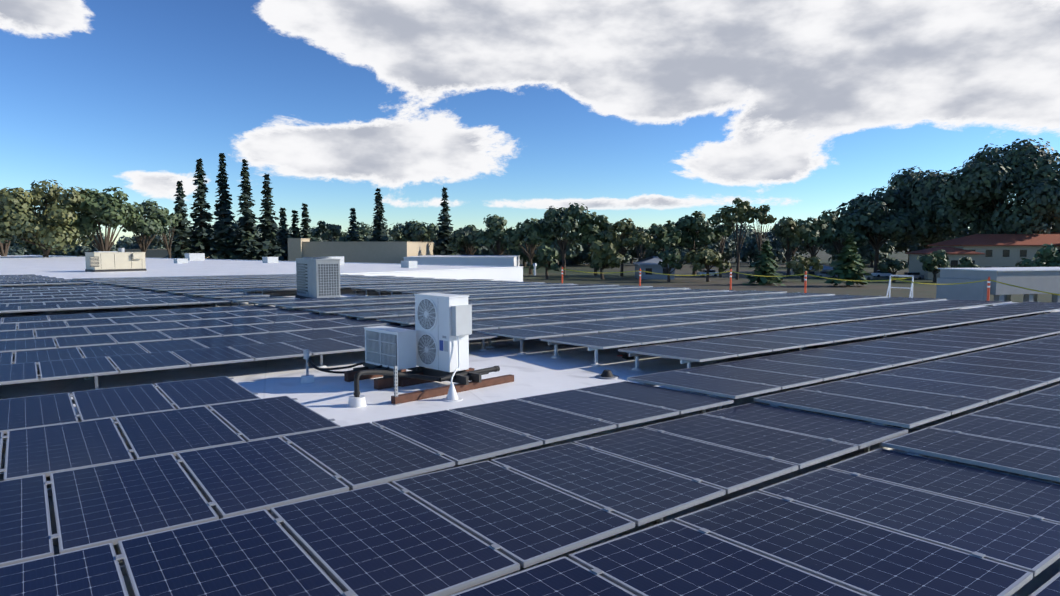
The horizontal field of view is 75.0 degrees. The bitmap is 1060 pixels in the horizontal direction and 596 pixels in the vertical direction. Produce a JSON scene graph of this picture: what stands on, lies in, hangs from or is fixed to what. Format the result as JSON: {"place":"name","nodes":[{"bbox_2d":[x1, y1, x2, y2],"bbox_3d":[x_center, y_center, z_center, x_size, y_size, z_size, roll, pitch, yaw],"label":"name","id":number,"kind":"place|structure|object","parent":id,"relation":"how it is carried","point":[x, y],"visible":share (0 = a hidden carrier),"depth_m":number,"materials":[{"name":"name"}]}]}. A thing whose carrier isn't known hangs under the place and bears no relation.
{"place":"outdoors","nodes":[
{"label":"outdoors","id":0,"kind":"place"},
{"bbox_2d":[0,251,1059,595],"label":"building","id":1,"kind":"structure","parent":0,"point":[536,369],"depth_m":12.67,"materials":[{"name":"grey paint"}]},
{"bbox_2d":[84,248,146,271],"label":"rooftop hvac unit","id":2,"kind":"object","parent":1,"relation":"on","point":[121,259],"visible":1,"depth_m":61.36,"materials":[{"name":"paint"}]},
{"bbox_2d":[295,257,340,298],"bbox_3d":[-9.154,-0.855,29.759,1.100,1.804,2.700,-3,5,-36],"label":"air conditioning unit","id":3,"kind":"object","parent":1,"relation":"on","point":[317,277],"visible":1,"depth_m":28.86,"materials":[{"name":"paint"}]},
{"bbox_2d":[300,349,439,407],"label":"pipes","id":4,"kind":"object","parent":1,"relation":"on","point":[356,400],"visible":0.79,"depth_m":10.88,"materials":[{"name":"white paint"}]},
{"bbox_2d":[344,326,513,403],"bbox_3d":[-1.841,0.987,11.564,2.170,0.890,2.400,4,6,45],"label":"condenser","id":5,"kind":"object","parent":1,"relation":"on","point":[387,346],"visible":0.94,"depth_m":11.43,"materials":[{"name":"grey paint"}]},
{"bbox_2d":[414,293,471,401],"bbox_3d":[-1.292,0.719,11.120,0.752,1.490,1.940,-2,5,-24],"label":"heat pump unit","id":6,"kind":"object","parent":1,"relation":"on","point":[443,324],"visible":1,"depth_m":11.24,"materials":[{"name":"white paint"}]},
{"bbox_2d":[70,328,880,396],"bbox_3d":[-5.474,1.335,10.921,32.390,0.311,9.976,-3,5,-36],"label":"roof clutter","id":7,"kind":"object","parent":1,"relation":"on","point":[607,374],"visible":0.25,"depth_m":12.07,"materials":[{"name":"black rubber"}]},
{"bbox_2d":[0,275,1059,595],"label":"racking","id":8,"kind":"object","parent":1,"relation":"on","point":[352,593],"visible":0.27,"depth_m":18.19,"materials":[{"name":"silver metal"}]},
{"bbox_2d":[0,274,1059,595],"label":"solar panels","id":9,"kind":"object","parent":8,"relation":"on","point":[888,522],"visible":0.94,"depth_m":6.54,"materials":[{"name":"blue glass"}]},
{"bbox_2d":[533,263,1059,305],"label":"safety barrier line","id":10,"kind":"object","parent":1,"relation":"on","point":[988,280],"visible":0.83,"depth_m":29.55,"materials":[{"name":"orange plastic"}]},
{"bbox_2d":[0,0,1059,245],"label":"sky","id":11,"kind":"structure","parent":0,"point":[647,112],"materials":[{"name":"blue"}]},
{"bbox_2d":[125,231,1059,279],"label":"buildings","id":12,"kind":"structure","parent":0,"point":[994,250],"depth_m":152.23,"materials":[{"name":"beige paint"}]},
{"bbox_2d":[456,247,1051,302],"bbox_3d":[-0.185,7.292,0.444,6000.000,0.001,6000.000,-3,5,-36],"label":"ground","id":13,"kind":"structure","parent":0,"point":[794,284],"depth_m":140.64,"materials":[{"name":"green plant"}]},
{"bbox_2d":[0,138,1059,286],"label":"trees","id":14,"kind":"object","parent":13,"relation":"on","point":[910,211],"visible":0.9,"depth_m":164.91,"materials":[{"name":"green plant"}]},
{"bbox_2d":[698,270,923,279],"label":"parked cars","id":15,"kind":"object","parent":13,"relation":"on","point":[878,273],"visible":0.35,"depth_m":155.59,"materials":[{"name":"grey paint"}]},
{"bbox_2d":[936,267,1059,302],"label":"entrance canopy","id":16,"kind":"object","parent":13,"relation":"on","point":[1045,279],"visible":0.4,"depth_m":62.42,"materials":[{"name":"concrete"}]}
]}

